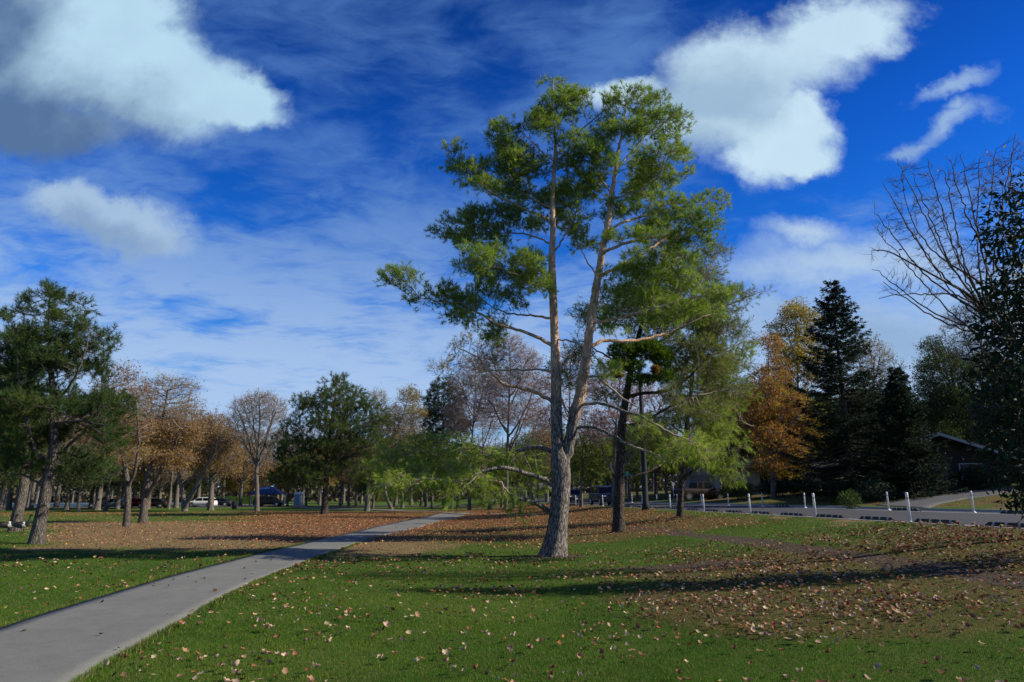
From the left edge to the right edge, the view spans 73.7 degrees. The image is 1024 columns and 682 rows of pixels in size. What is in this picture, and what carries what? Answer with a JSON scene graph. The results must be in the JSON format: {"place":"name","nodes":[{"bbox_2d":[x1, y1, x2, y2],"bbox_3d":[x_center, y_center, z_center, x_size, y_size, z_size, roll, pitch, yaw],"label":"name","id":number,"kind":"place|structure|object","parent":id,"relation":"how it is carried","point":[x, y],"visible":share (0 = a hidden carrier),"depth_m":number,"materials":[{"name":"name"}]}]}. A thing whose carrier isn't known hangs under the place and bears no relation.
{"place":"outdoors","nodes":[
{"label":"outdoors","id":0,"kind":"place"},
{"bbox_2d":[5,501,180,505],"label":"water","id":1,"kind":"structure","parent":0,"point":[73,504],"depth_m":162.59,"materials":[{"name":"blue liquid"}]},
{"bbox_2d":[0,513,460,681],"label":"path","id":2,"kind":"structure","parent":0,"point":[66,644],"depth_m":9.43,"materials":[{"name":"concrete"}]},
{"bbox_2d":[5,504,466,507],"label":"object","id":3,"kind":"structure","parent":0,"point":[461,505],"depth_m":112.89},
{"bbox_2d":[189,497,217,506],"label":"parked car","id":4,"kind":"object","parent":3,"relation":"on","point":[200,501],"visible":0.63,"depth_m":113.99,"materials":[{"name":"white paint"}]},
{"bbox_2d":[252,496,284,506],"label":"parked car","id":5,"kind":"object","parent":3,"relation":"on","point":[269,500],"visible":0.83,"depth_m":113.04,"materials":[{"name":"black paint"}]},
{"bbox_2d":[293,492,303,506],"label":"portable toilet","id":6,"kind":"object","parent":3,"relation":"on","point":[298,499],"visible":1,"depth_m":110.56,"materials":[{"name":"blue plastic"}]},
{"bbox_2d":[299,507,535,515],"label":"cross path","id":7,"kind":"structure","parent":0,"point":[396,510],"depth_m":80.93,"materials":[{"name":"concrete"}]},
{"bbox_2d":[0,484,1023,681],"bbox_3d":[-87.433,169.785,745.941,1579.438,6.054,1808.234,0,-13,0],"label":"ground","id":8,"kind":"structure","parent":0,"point":[943,571],"depth_m":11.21,"materials":[{"name":"plant"}]},
{"bbox_2d":[0,430,36,489],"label":"background tree","id":9,"kind":"object","parent":8,"relation":"on","point":[10,481],"visible":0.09,"depth_m":79.13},
{"bbox_2d":[5,470,36,509],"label":"background tree","id":10,"kind":"object","parent":8,"relation":"on","point":[9,500],"depth_m":92.38,"materials":[{"name":"brown plant"}]},
{"bbox_2d":[12,514,32,532],"bbox_3d":[-21.850,8.141,30.485,0.952,0.802,0.310,-1,-13,5],"label":"goose","id":11,"kind":"object","parent":8,"relation":"on","point":[22,524],"visible":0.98,"depth_m":30.39},
{"bbox_2d":[0,414,45,510],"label":"background tree","id":12,"kind":"object","parent":8,"relation":"on","point":[3,494],"visible":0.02,"depth_m":85.64,"materials":[{"name":"brown plant"}]},
{"bbox_2d":[0,328,63,531],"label":"pine tree","id":13,"kind":"object","parent":8,"relation":"on","point":[21,496],"visible":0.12,"depth_m":32.32,"materials":[{"name":"green plant"}]},
{"bbox_2d":[28,418,63,508],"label":"background tree","id":14,"kind":"object","parent":8,"relation":"on","point":[31,502],"visible":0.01,"depth_m":101.25,"materials":[{"name":"brown plant"}]},
{"bbox_2d":[35,431,100,509],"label":"background tree","id":15,"kind":"object","parent":8,"relation":"on","point":[67,502],"visible":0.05,"depth_m":89.53,"materials":[{"name":"brown plant"}]},
{"bbox_2d":[0,277,146,543],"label":"pine tree","id":16,"kind":"object","parent":8,"relation":"on","point":[35,357],"visible":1,"depth_m":24.64,"materials":[{"name":"green plant"}]},
{"bbox_2d":[53,405,94,507],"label":"background tree","id":17,"kind":"object","parent":8,"relation":"on","point":[57,498],"visible":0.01,"depth_m":105.09,"materials":[{"name":"brown plant"}]},
{"bbox_2d":[54,441,118,511],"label":"background tree","id":18,"kind":"object","parent":8,"relation":"on","point":[80,485],"visible":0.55,"depth_m":75.94,"materials":[{"name":"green plant"}]},
{"bbox_2d":[62,435,124,508],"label":"background tree","id":19,"kind":"object","parent":8,"relation":"on","point":[91,498],"visible":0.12,"depth_m":97.26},
{"bbox_2d":[58,410,148,509],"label":"background tree","id":20,"kind":"object","parent":8,"relation":"on","point":[97,505],"visible":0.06,"depth_m":89.48,"materials":[{"name":"brown plant"}]},
{"bbox_2d":[86,425,140,510],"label":"background tree","id":21,"kind":"object","parent":8,"relation":"on","point":[107,499],"visible":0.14,"depth_m":85.90,"materials":[{"name":"brown plant"}]},
{"bbox_2d":[101,499,132,508],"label":"parked car","id":22,"kind":"object","parent":8,"relation":"on","point":[112,502],"visible":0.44,"depth_m":100.31,"materials":[{"name":"grey paint"}]},
{"bbox_2d":[86,438,158,508],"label":"background tree","id":23,"kind":"object","parent":8,"relation":"on","point":[118,497],"visible":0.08,"depth_m":93.61,"materials":[{"name":"brown plant"}]},
{"bbox_2d":[82,358,165,526],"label":"bare tree","id":24,"kind":"object","parent":8,"relation":"on","point":[128,480],"visible":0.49,"depth_m":38.18,"materials":[{"name":"brown plant"}]},
{"bbox_2d":[112,472,154,497],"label":"background tree","id":25,"kind":"object","parent":8,"relation":"on","point":[134,486],"visible":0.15,"depth_m":121.69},
{"bbox_2d":[119,405,196,508],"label":"background tree","id":26,"kind":"object","parent":8,"relation":"on","point":[153,474],"visible":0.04,"depth_m":95.72,"materials":[{"name":"brown plant"}]},
{"bbox_2d":[151,498,170,507],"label":"parked car","id":27,"kind":"object","parent":8,"relation":"on","point":[159,502],"visible":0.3,"depth_m":104.32,"materials":[{"name":"black paint"}]},
{"bbox_2d":[131,468,193,507],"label":"background tree","id":28,"kind":"object","parent":8,"relation":"on","point":[162,483],"visible":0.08,"depth_m":107.40,"materials":[{"name":"brown plant"}]},
{"bbox_2d":[124,367,211,522],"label":"bare tree","id":29,"kind":"object","parent":8,"relation":"on","point":[164,457],"visible":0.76,"depth_m":43.95,"materials":[{"name":"brown plant"}]},
{"bbox_2d":[152,444,192,508],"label":"background tree","id":30,"kind":"object","parent":8,"relation":"on","point":[171,479],"visible":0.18,"depth_m":93.65,"materials":[{"name":"brown plant"}]},
{"bbox_2d":[165,473,205,494],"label":"background tree","id":31,"kind":"object","parent":8,"relation":"on","point":[187,487],"visible":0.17,"depth_m":131.24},
{"bbox_2d":[153,403,224,507],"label":"background tree","id":32,"kind":"object","parent":8,"relation":"on","point":[176,501],"visible":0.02,"depth_m":101.51,"materials":[{"name":"brown plant"}]},
{"bbox_2d":[159,418,236,510],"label":"bare tree","id":33,"kind":"object","parent":8,"relation":"on","point":[185,502],"visible":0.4,"depth_m":78.96,"materials":[{"name":"brown plant"}]},
{"bbox_2d":[180,402,247,509],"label":"bare tree","id":34,"kind":"object","parent":8,"relation":"on","point":[212,473],"visible":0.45,"depth_m":84.07,"materials":[{"name":"brown plant"}]},
{"bbox_2d":[215,410,250,505],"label":"background tree","id":35,"kind":"object","parent":8,"relation":"on","point":[223,494],"visible":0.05,"depth_m":131.77,"materials":[{"name":"brown plant"}]},
{"bbox_2d":[221,470,252,505],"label":"background tree","id":36,"kind":"object","parent":8,"relation":"on","point":[231,484],"visible":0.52,"depth_m":121.45,"materials":[{"name":"brown plant"}]},
{"bbox_2d":[214,430,275,505],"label":"background tree","id":37,"kind":"object","parent":8,"relation":"on","point":[251,470],"visible":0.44,"depth_m":119.32,"materials":[{"name":"brown plant"}]},
{"bbox_2d":[232,462,271,504],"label":"background tree","id":38,"kind":"object","parent":8,"relation":"on","point":[251,483],"visible":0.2,"depth_m":136.40,"materials":[{"name":"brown plant"}]},
{"bbox_2d":[222,388,292,510],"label":"bare tree","id":39,"kind":"object","parent":8,"relation":"on","point":[271,418],"visible":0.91,"depth_m":77.98,"materials":[{"name":"brown plant"}]},
{"bbox_2d":[249,487,286,505],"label":"shelter","id":40,"kind":"object","parent":8,"relation":"on","point":[268,491],"visible":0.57,"depth_m":127.50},
{"bbox_2d":[259,429,308,500],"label":"background tree","id":41,"kind":"object","parent":8,"relation":"on","point":[281,496],"visible":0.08,"depth_m":136.13,"materials":[{"name":"brown plant"}]},
{"bbox_2d":[268,462,306,505],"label":"background tree","id":42,"kind":"object","parent":8,"relation":"on","point":[280,487],"visible":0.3,"depth_m":124.48,"materials":[{"name":"green plant"}]},
{"bbox_2d":[288,453,323,505],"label":"background tree","id":43,"kind":"object","parent":8,"relation":"on","point":[303,484],"visible":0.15,"depth_m":118.89,"materials":[{"name":"green plant"}]},
{"bbox_2d":[261,370,399,514],"bbox_3d":[-16.421,8.888,63.061,11.998,14.159,10.714,0,-13,0],"label":"pine tree","id":44,"kind":"object","parent":8,"relation":"on","point":[342,424],"visible":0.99,"depth_m":61.77,"materials":[{"name":"green plant"}]},
{"bbox_2d":[312,429,355,505],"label":"background tree","id":45,"kind":"object","parent":8,"relation":"on","point":[341,495],"visible":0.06,"depth_m":122.81,"materials":[{"name":"green plant"}]},
{"bbox_2d":[334,443,375,506],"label":"background tree","id":46,"kind":"object","parent":8,"relation":"on","point":[346,480],"visible":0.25,"depth_m":108.83,"materials":[{"name":"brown plant"}]},
{"bbox_2d":[347,455,393,510],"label":"pine tree","id":47,"kind":"object","parent":8,"relation":"on","point":[367,508],"visible":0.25,"depth_m":77.92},
{"bbox_2d":[353,448,390,508],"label":"background tree","id":48,"kind":"object","parent":8,"relation":"on","point":[363,486],"visible":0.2,"depth_m":97.19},
{"bbox_2d":[361,382,428,508],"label":"tree","id":49,"kind":"object","parent":8,"relation":"on","point":[409,409],"visible":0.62,"depth_m":91.28,"materials":[{"name":"brown plant"}]},
{"bbox_2d":[373,414,416,505],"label":"background tree","id":50,"kind":"object","parent":8,"relation":"on","point":[395,503],"visible":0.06,"depth_m":120.89,"materials":[{"name":"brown plant"}]},
{"bbox_2d":[0,453,825,501],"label":"treeline","id":51,"kind":"object","parent":8,"relation":"on","point":[334,493],"visible":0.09,"depth_m":244.00,"materials":[{"name":"plant"}]},
{"bbox_2d":[402,402,452,506],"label":"background tree","id":52,"kind":"object","parent":8,"relation":"on","point":[426,500],"visible":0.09,"depth_m":109.25,"materials":[{"name":"brown plant"}]},
{"bbox_2d":[412,456,451,508],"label":"background tree","id":53,"kind":"object","parent":8,"relation":"on","point":[431,506],"visible":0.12,"depth_m":92.42,"materials":[{"name":"green plant"}]},
{"bbox_2d":[417,375,472,508],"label":"pine tree","id":54,"kind":"object","parent":8,"relation":"on","point":[431,408],"visible":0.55,"depth_m":94.41,"materials":[{"name":"plant"}]},
{"bbox_2d":[439,351,510,509],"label":"bare tree","id":55,"kind":"object","parent":8,"relation":"on","point":[457,386],"visible":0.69,"depth_m":83.29,"materials":[{"name":"brown plant"}]},
{"bbox_2d":[462,420,502,501],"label":"background tree","id":56,"kind":"object","parent":8,"relation":"on","point":[483,438],"visible":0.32,"depth_m":111.03,"materials":[{"name":"brown plant"}]},
{"bbox_2d":[480,438,519,506],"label":"pine tree","id":57,"kind":"object","parent":8,"relation":"on","point":[495,482],"visible":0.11,"depth_m":81.24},
{"bbox_2d":[468,329,550,509],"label":"bare tree","id":58,"kind":"object","parent":8,"relation":"on","point":[527,409],"visible":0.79,"depth_m":68.79,"materials":[{"name":"brown plant"}]},
{"bbox_2d":[0,484,1023,681],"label":"fallen leaves","id":59,"kind":"object","parent":8,"relation":"on","point":[847,601],"visible":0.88,"depth_m":14.76,"materials":[{"name":"plant"}]},
{"bbox_2d":[495,440,537,506],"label":"pine tree","id":60,"kind":"object","parent":8,"relation":"on","point":[518,477],"visible":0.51,"depth_m":76.00,"materials":[{"name":"plant"}]},
{"bbox_2d":[503,434,550,501],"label":"background tree","id":61,"kind":"object","parent":8,"relation":"on","point":[522,445],"visible":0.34,"depth_m":94.11,"materials":[{"name":"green plant"}]},
{"bbox_2d":[510,416,550,499],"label":"background tree","id":62,"kind":"object","parent":8,"relation":"on","point":[533,496],"visible":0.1,"depth_m":116.50,"materials":[{"name":"brown plant"}]},
{"bbox_2d":[519,425,565,501],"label":"background tree","id":63,"kind":"object","parent":8,"relation":"on","point":[547,441],"visible":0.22,"depth_m":102.95,"materials":[{"name":"brown plant"}]},
{"bbox_2d":[366,74,743,556],"bbox_3d":[1.486,-1.373,20.369,11.637,15.281,5.368,0,-13,0],"label":"pine tree","id":64,"kind":"object","parent":8,"relation":"on","point":[510,158],"visible":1,"depth_m":20.12,"materials":[{"name":"green plant"}]},
{"bbox_2d":[531,345,609,459],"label":"bare tree","id":65,"kind":"object","parent":8,"relation":"on","point":[570,397],"visible":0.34,"depth_m":54.60,"materials":[{"name":"red plant"}]},
{"bbox_2d":[563,429,625,506],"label":"pine tree","id":66,"kind":"object","parent":8,"relation":"on","point":[581,462],"visible":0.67,"depth_m":53.41,"materials":[{"name":"plant"}]},
{"bbox_2d":[583,427,626,485],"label":"background tree","id":67,"kind":"object","parent":8,"relation":"on","point":[590,479],"visible":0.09,"depth_m":107.62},
{"bbox_2d":[578,356,674,506],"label":"bare tree","id":68,"kind":"object","parent":8,"relation":"on","point":[612,420],"visible":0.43,"depth_m":49.79,"materials":[{"name":"red plant"}]},
{"bbox_2d":[603,439,654,501],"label":"background tree","id":69,"kind":"object","parent":8,"relation":"on","point":[635,459],"visible":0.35,"depth_m":85.67,"materials":[{"name":"plant"}]},
{"bbox_2d":[638,359,649,510],"bbox_3d":[8.797,5.423,40.737,2.698,9.210,0.514,3,-13,-14],"label":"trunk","id":70,"kind":"object","parent":8,"relation":"on","point":[645,504],"visible":0.45,"depth_m":39.85,"materials":[{"name":"plant"}]},
{"bbox_2d":[537,218,776,532],"bbox_3d":[6.128,1.210,27.379,10.300,12.688,5.932,0,-13,0],"label":"pine tree","id":71,"kind":"object","parent":8,"relation":"on","point":[659,354],"visible":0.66,"depth_m":26.88,"materials":[{"name":"green plant"}]},
{"bbox_2d":[640,436,690,495],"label":"background tree","id":72,"kind":"object","parent":8,"relation":"on","point":[659,470],"visible":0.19,"depth_m":93.72,"materials":[{"name":"green plant"}]},
{"bbox_2d":[675,465,721,488],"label":"house","id":73,"kind":"structure","parent":8,"relation":"on","point":[694,476],"depth_m":98.07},
{"bbox_2d":[690,475,714,486],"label":"garage door","id":74,"kind":"structure","parent":73,"relation":"in","point":[693,478],"depth_m":98.00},
{"bbox_2d":[671,481,727,499],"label":"pickup truck","id":75,"kind":"object","parent":8,"relation":"on","point":[696,489],"visible":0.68,"depth_m":69.50,"materials":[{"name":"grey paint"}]},
{"bbox_2d":[639,307,763,516],"bbox_3d":[9.176,3.169,31.972,6.478,10.105,4.882,0,-13,0],"label":"pine tree","id":76,"kind":"object","parent":8,"relation":"on","point":[718,432],"visible":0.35,"depth_m":31.66,"materials":[{"name":"green plant"}]},
{"bbox_2d":[686,419,747,488],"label":"background tree","id":77,"kind":"object","parent":8,"relation":"on","point":[739,458],"visible":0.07,"depth_m":109.11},
{"bbox_2d":[693,384,754,463],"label":"background tree","id":78,"kind":"object","parent":8,"relation":"on","point":[731,446],"visible":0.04,"depth_m":90.39,"materials":[{"name":"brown plant"}]},
{"bbox_2d":[718,480,757,499],"bbox_3d":[21.404,14.033,64.547,3.589,2.045,3.757,0,-13,0],"label":"shrub","id":79,"kind":"object","parent":8,"relation":"on","point":[733,492],"visible":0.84,"depth_m":63.95,"materials":[{"name":"green plant"}]},
{"bbox_2d":[726,413,803,458],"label":"background tree","id":80,"kind":"object","parent":8,"relation":"on","point":[745,452],"visible":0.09,"depth_m":86.50,"materials":[{"name":"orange plant"}]},
{"bbox_2d":[536,499,1002,511],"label":"kerb","id":81,"kind":"structure","parent":8,"relation":"on","point":[966,510],"depth_m":39.46,"materials":[{"name":"concrete"}]},
{"bbox_2d":[721,330,818,497],"bbox_3d":[23.415,6.261,62.079,10.166,15.928,8.108,0,-13,0],"label":"oak tree","id":82,"kind":"object","parent":8,"relation":"on","point":[771,434],"visible":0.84,"depth_m":61.09,"materials":[{"name":"orange plant"}]},
{"bbox_2d":[755,478,786,496],"bbox_3d":[23.944,13.480,62.611,3.187,1.826,3.068,0,-13,0],"label":"shrub","id":83,"kind":"object","parent":8,"relation":"on","point":[766,488],"visible":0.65,"depth_m":62.22,"materials":[{"name":"green plant"}]},
{"bbox_2d":[722,459,823,493],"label":"house","id":84,"kind":"structure","parent":8,"relation":"on","point":[752,479],"depth_m":73.17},
{"bbox_2d":[540,502,1023,528],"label":"kerb","id":85,"kind":"structure","parent":8,"relation":"on","point":[835,518],"depth_m":22.06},
{"bbox_2d":[747,296,836,490],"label":"tree","id":86,"kind":"object","parent":8,"relation":"on","point":[791,352],"visible":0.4,"depth_m":74.53,"materials":[{"name":"plant"}]},
{"bbox_2d":[779,476,818,495],"bbox_3d":[25.505,12.891,60.587,3.332,1.824,3.462,0,-13,0],"label":"shrub","id":87,"kind":"object","parent":8,"relation":"on","point":[796,481],"visible":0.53,"depth_m":60.42,"materials":[{"name":"green plant"}]},
{"bbox_2d":[766,279,921,499],"bbox_3d":[23.983,3.232,49.550,9.772,16.300,10.248,8,-15,-32],"label":"spruce tree","id":88,"kind":"object","parent":8,"relation":"on","point":[832,364],"visible":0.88,"depth_m":48.86,"materials":[{"name":"green plant"}]},
{"bbox_2d":[807,383,880,456],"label":"background tree","id":89,"kind":"object","parent":8,"relation":"on","point":[834,397],"visible":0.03,"depth_m":79.36,"materials":[{"name":"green plant"}]},
{"bbox_2d":[835,488,863,508],"bbox_3d":[18.759,8.852,38.027,1.442,1.256,1.385,8,-15,-32],"label":"shrub","id":90,"kind":"object","parent":8,"relation":"on","point":[847,498],"visible":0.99,"depth_m":37.84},
{"bbox_2d":[827,333,917,436],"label":"tree","id":91,"kind":"object","parent":8,"relation":"on","point":[873,357],"visible":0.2,"depth_m":64.49,"materials":[{"name":"brown plant"}]},
{"bbox_2d":[850,477,897,501],"bbox_3d":[22.755,9.381,42.971,2.836,1.631,2.694,0,-13,0],"label":"shrub","id":92,"kind":"object","parent":8,"relation":"on","point":[880,491],"visible":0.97,"depth_m":42.62,"materials":[{"name":"green plant"}]},
{"bbox_2d":[840,410,908,494],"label":"tree","id":93,"kind":"object","parent":8,"relation":"on","point":[855,453],"visible":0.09,"depth_m":48.85,"materials":[{"name":"green plant"}]},
{"bbox_2d":[855,366,968,498],"bbox_3d":[25.794,6.052,44.978,5.726,8.858,6.039,8,-15,-30],"label":"spruce tree","id":94,"kind":"object","parent":8,"relation":"on","point":[896,389],"visible":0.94,"depth_m":44.13,"materials":[{"name":"green plant"}]},
{"bbox_2d":[809,432,1023,494],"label":"house","id":95,"kind":"structure","parent":8,"relation":"on","point":[957,448],"depth_m":49.04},
{"bbox_2d":[933,463,948,490],"bbox_3d":[30.736,9.789,48.982,0.950,2.050,0.070,-2,-13,8],"label":"door","id":96,"kind":"structure","parent":95,"relation":"in","point":[934,466],"depth_m":48.94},
{"bbox_2d":[864,133,1023,362],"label":"bare tree","id":97,"kind":"object","parent":8,"relation":"on","point":[973,300],"visible":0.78,"depth_m":15.02,"materials":[{"name":"brown plant"}]},
{"bbox_2d":[909,333,1008,439],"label":"tree","id":98,"kind":"object","parent":8,"relation":"on","point":[937,392],"visible":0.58,"depth_m":61.09,"materials":[{"name":"green plant"}]},
{"bbox_2d":[922,293,1019,449],"bbox_3d":[36.600,3.362,52.578,8.403,15.858,6.466,8,-15,-31],"label":"bare tree","id":99,"kind":"object","parent":8,"relation":"on","point":[965,345],"visible":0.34,"depth_m":53.04,"materials":[{"name":"brown plant"}]},
{"bbox_2d":[951,168,1023,523],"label":"evergreen tree","id":100,"kind":"object","parent":8,"relation":"on","point":[1014,385],"visible":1,"depth_m":12.30,"materials":[{"name":"green plant"}]},
{"bbox_2d":[961,359,1023,478],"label":"tree","id":101,"kind":"object","parent":8,"relation":"on","point":[988,428],"visible":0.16,"depth_m":51.73,"materials":[{"name":"green plant"}]},
{"bbox_2d":[0,0,1023,492],"label":"sky","id":102,"kind":"structure","parent":0,"point":[230,183],"materials":[{"name":"blue"}]},
{"bbox_2d":[494,499,1023,525],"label":"road","id":103,"kind":"structure","parent":0,"point":[969,518],"depth_m":30.19,"materials":[{"name":"asphalt"}]},
{"bbox_2d":[588,486,611,504],"bbox_3d":[8.485,14.111,62.408,2.250,1.749,4.792,2,-13,-10],"label":"parked car","id":104,"kind":"object","parent":103,"relation":"on","point":[597,493],"visible":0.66,"depth_m":61.69,"materials":[{"name":"paint"}]},
{"bbox_2d":[859,516,897,520],"bbox_3d":[11.877,5.779,22.167,0.200,0.153,1.840,1,-13,-6],"label":"kerb stop","id":105,"kind":"object","parent":103,"relation":"on","point":[877,518],"visible":0.73,"depth_m":22.05,"materials":[{"name":"rubber"}]},
{"bbox_2d":[915,518,963,524],"bbox_3d":[12.184,5.182,19.551,0.200,0.153,1.840,1,-13,-6],"label":"kerb stop","id":106,"kind":"object","parent":103,"relation":"on","point":[936,520],"visible":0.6,"depth_m":19.44,"materials":[{"name":"rubber"}]},
{"bbox_2d":[984,522,1023,527],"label":"kerb stop","id":107,"kind":"object","parent":103,"relation":"on","point":[1017,525],"visible":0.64,"depth_m":17.13,"materials":[{"name":"rubber"}]},
{"bbox_2d":[875,487,1017,507],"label":"driveway","id":108,"kind":"structure","parent":0,"point":[926,502],"depth_m":40.06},
{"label":"sand court","id":109,"kind":"structure","parent":0,"visible":0},
{"bbox_2d":[201,496,254,504],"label":"fence","id":110,"kind":"object","parent":109,"relation":"on","point":[245,500],"visible":0.42,"depth_m":136.40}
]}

